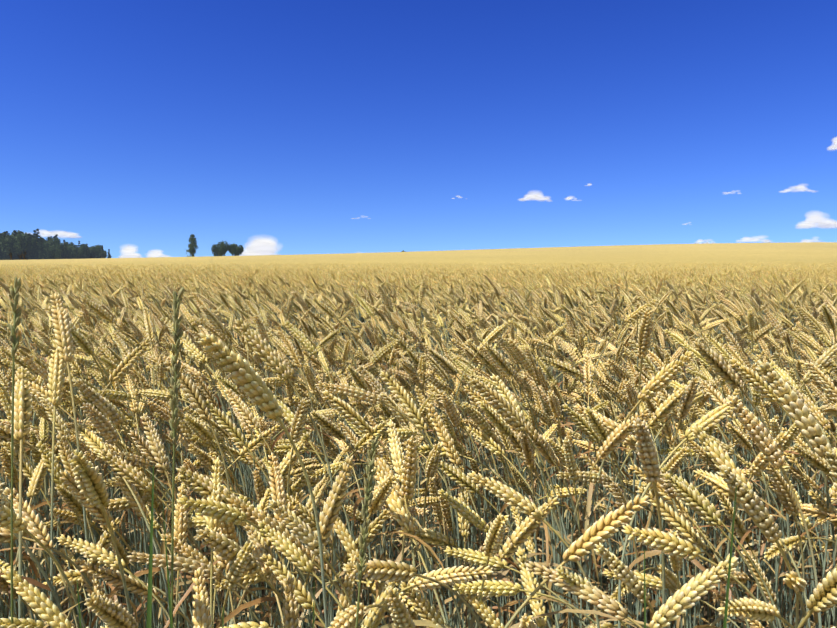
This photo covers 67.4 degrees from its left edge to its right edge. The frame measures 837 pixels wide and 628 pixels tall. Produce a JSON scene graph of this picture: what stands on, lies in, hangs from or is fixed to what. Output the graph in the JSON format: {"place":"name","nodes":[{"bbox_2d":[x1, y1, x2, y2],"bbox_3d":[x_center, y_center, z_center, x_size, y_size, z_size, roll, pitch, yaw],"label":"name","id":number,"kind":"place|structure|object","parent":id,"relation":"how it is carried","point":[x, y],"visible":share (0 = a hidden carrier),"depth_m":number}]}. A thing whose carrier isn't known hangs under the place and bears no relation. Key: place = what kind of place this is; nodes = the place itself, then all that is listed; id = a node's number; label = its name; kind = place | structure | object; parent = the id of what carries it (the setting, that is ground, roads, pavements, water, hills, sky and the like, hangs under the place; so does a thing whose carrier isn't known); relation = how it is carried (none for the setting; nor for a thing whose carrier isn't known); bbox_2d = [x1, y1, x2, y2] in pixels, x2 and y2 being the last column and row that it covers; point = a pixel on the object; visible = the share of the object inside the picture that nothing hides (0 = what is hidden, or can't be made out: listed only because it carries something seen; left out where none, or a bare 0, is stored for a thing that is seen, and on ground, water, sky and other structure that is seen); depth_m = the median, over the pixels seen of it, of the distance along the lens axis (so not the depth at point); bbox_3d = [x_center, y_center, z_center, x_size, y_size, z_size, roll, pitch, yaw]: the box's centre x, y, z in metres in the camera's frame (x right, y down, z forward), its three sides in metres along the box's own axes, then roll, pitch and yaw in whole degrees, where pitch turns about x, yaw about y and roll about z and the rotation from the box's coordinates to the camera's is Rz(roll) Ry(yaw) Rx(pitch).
{"place":"outdoors","nodes":[
{"label":"outdoors","id":0,"kind":"place"},
{"bbox_2d":[24,229,79,238],"bbox_3d":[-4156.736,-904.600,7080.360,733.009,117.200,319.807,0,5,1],"label":"cloud","id":1,"kind":"structure","parent":0,"point":[62,233],"depth_m":7040.71},
{"bbox_2d":[119,245,141,257],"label":"cloud","id":2,"kind":"structure","parent":0,"point":[128,250],"depth_m":7000.64},
{"bbox_2d":[146,249,169,257],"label":"cloud","id":3,"kind":"structure","parent":0,"point":[156,253],"depth_m":7014.19},
{"bbox_2d":[239,236,281,255],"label":"cloud","id":4,"kind":"structure","parent":0,"point":[261,246],"depth_m":6904.36},
{"bbox_2d":[7,277,736,627],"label":"margin grass","id":5,"kind":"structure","parent":0,"point":[175,421],"depth_m":0.64},
{"bbox_2d":[0,242,836,301],"bbox_3d":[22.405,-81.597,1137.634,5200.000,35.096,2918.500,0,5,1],"label":"wheat field","id":6,"kind":"structure","parent":0,"point":[795,253],"depth_m":90.53},
{"bbox_2d":[0,301,836,627],"bbox_3d":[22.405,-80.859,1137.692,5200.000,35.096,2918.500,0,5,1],"label":"terrain","id":7,"kind":"structure","parent":0,"point":[388,621],"depth_m":2.61},
{"bbox_2d":[2,231,13,259],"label":"forest tree","id":8,"kind":"object","parent":7,"relation":"on","point":[6,257],"visible":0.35,"depth_m":563.90},
{"bbox_2d":[0,234,20,259],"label":"forest tree","id":9,"kind":"object","parent":7,"relation":"on","point":[7,243],"visible":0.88,"depth_m":556.13},
{"bbox_2d":[2,230,23,236],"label":"forest tree","id":10,"kind":"object","parent":7,"relation":"on","point":[18,232],"visible":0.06,"depth_m":589.43},
{"bbox_2d":[13,234,23,259],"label":"forest tree","id":11,"kind":"object","parent":7,"relation":"on","point":[15,257],"visible":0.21,"depth_m":570.02},
{"bbox_2d":[12,236,31,259],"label":"forest tree","id":12,"kind":"object","parent":7,"relation":"on","point":[14,253],"depth_m":563.45},
{"bbox_2d":[13,235,35,259],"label":"forest tree","id":13,"kind":"object","parent":7,"relation":"on","point":[23,248],"visible":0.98,"depth_m":557.56},
{"bbox_2d":[25,233,33,259],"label":"forest tree","id":14,"kind":"object","parent":7,"relation":"on","point":[29,255],"visible":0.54,"depth_m":561.54},
{"bbox_2d":[33,239,39,258],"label":"forest tree","id":15,"kind":"object","parent":7,"relation":"on","point":[36,253],"visible":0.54,"depth_m":562.11},
{"bbox_2d":[35,228,41,243],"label":"forest tree","id":16,"kind":"object","parent":7,"relation":"on","point":[36,235],"visible":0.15,"depth_m":577.85},
{"bbox_2d":[37,237,45,258],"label":"forest tree","id":17,"kind":"object","parent":7,"relation":"on","point":[41,251],"visible":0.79,"depth_m":561.03},
{"bbox_2d":[42,236,52,243],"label":"forest tree","id":18,"kind":"object","parent":7,"relation":"on","point":[47,239],"visible":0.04,"depth_m":597.17},
{"bbox_2d":[45,244,51,258],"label":"forest tree","id":19,"kind":"object","parent":7,"relation":"on","point":[48,255],"visible":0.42,"depth_m":560.08},
{"bbox_2d":[44,238,60,244],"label":"forest tree","id":20,"kind":"object","parent":7,"relation":"on","point":[55,241],"visible":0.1,"depth_m":590.35},
{"bbox_2d":[47,245,62,258],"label":"forest tree","id":21,"kind":"object","parent":7,"relation":"on","point":[55,252],"visible":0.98,"depth_m":561.01},
{"bbox_2d":[52,244,64,257],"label":"forest tree","id":22,"kind":"object","parent":7,"relation":"on","point":[61,245],"visible":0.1,"depth_m":573.20},
{"bbox_2d":[63,244,69,258],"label":"forest tree","id":23,"kind":"object","parent":7,"relation":"on","point":[65,256],"visible":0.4,"depth_m":570.55},
{"bbox_2d":[69,248,80,258],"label":"forest tree","id":24,"kind":"object","parent":7,"relation":"on","point":[73,254],"visible":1,"depth_m":578.26},
{"bbox_2d":[70,247,83,258],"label":"forest tree","id":25,"kind":"object","parent":7,"relation":"on","point":[81,254],"visible":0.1,"depth_m":590.92},
{"bbox_2d":[81,244,87,258],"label":"forest tree","id":26,"kind":"object","parent":7,"relation":"on","point":[84,255],"visible":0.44,"depth_m":592.51},
{"bbox_2d":[86,244,89,258],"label":"forest tree","id":27,"kind":"object","parent":7,"relation":"on","point":[88,255],"visible":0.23,"depth_m":597.79},
{"bbox_2d":[88,246,95,257],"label":"forest tree","id":28,"kind":"object","parent":7,"relation":"on","point":[91,253],"visible":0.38,"depth_m":608.25},
{"bbox_2d":[90,245,103,257],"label":"forest tree","id":29,"kind":"object","parent":7,"relation":"on","point":[97,250],"visible":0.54,"depth_m":606.12},
{"bbox_2d":[98,251,107,257],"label":"forest tree","id":30,"kind":"object","parent":7,"relation":"on","point":[102,254],"visible":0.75,"depth_m":606.01},
{"bbox_2d":[186,234,197,256],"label":"tree","id":31,"kind":"object","parent":7,"relation":"on","point":[192,246],"visible":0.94,"depth_m":451.47},
{"bbox_2d":[211,240,229,255],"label":"tree","id":32,"kind":"object","parent":7,"relation":"on","point":[220,249],"visible":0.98,"depth_m":454.90},
{"bbox_2d":[228,244,243,255],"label":"tree","id":33,"kind":"object","parent":7,"relation":"on","point":[235,249],"visible":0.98,"depth_m":459.94},
{"bbox_2d":[0,0,836,257],"label":"sky","id":34,"kind":"structure","parent":0,"point":[144,125]},
{"bbox_2d":[519,192,550,201],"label":"cloud","id":35,"kind":"structure","parent":0,"point":[530,196],"depth_m":6928.88},
{"bbox_2d":[738,236,769,242],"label":"cloud","id":36,"kind":"structure","parent":0,"point":[751,239],"depth_m":6892.61},
{"bbox_2d":[780,185,815,192],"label":"cloud","id":37,"kind":"structure","parent":0,"point":[802,188],"depth_m":6898.19},
{"bbox_2d":[800,238,819,241],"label":"cloud","id":38,"kind":"structure","parent":0,"point":[807,240],"depth_m":6910.30},
{"bbox_2d":[797,211,836,228],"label":"cloud","id":39,"kind":"structure","parent":0,"point":[815,218],"depth_m":6840.55},
{"bbox_2d":[827,137,836,150],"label":"cloud","id":40,"kind":"structure","parent":0,"point":[834,141],"depth_m":6899.28}
]}

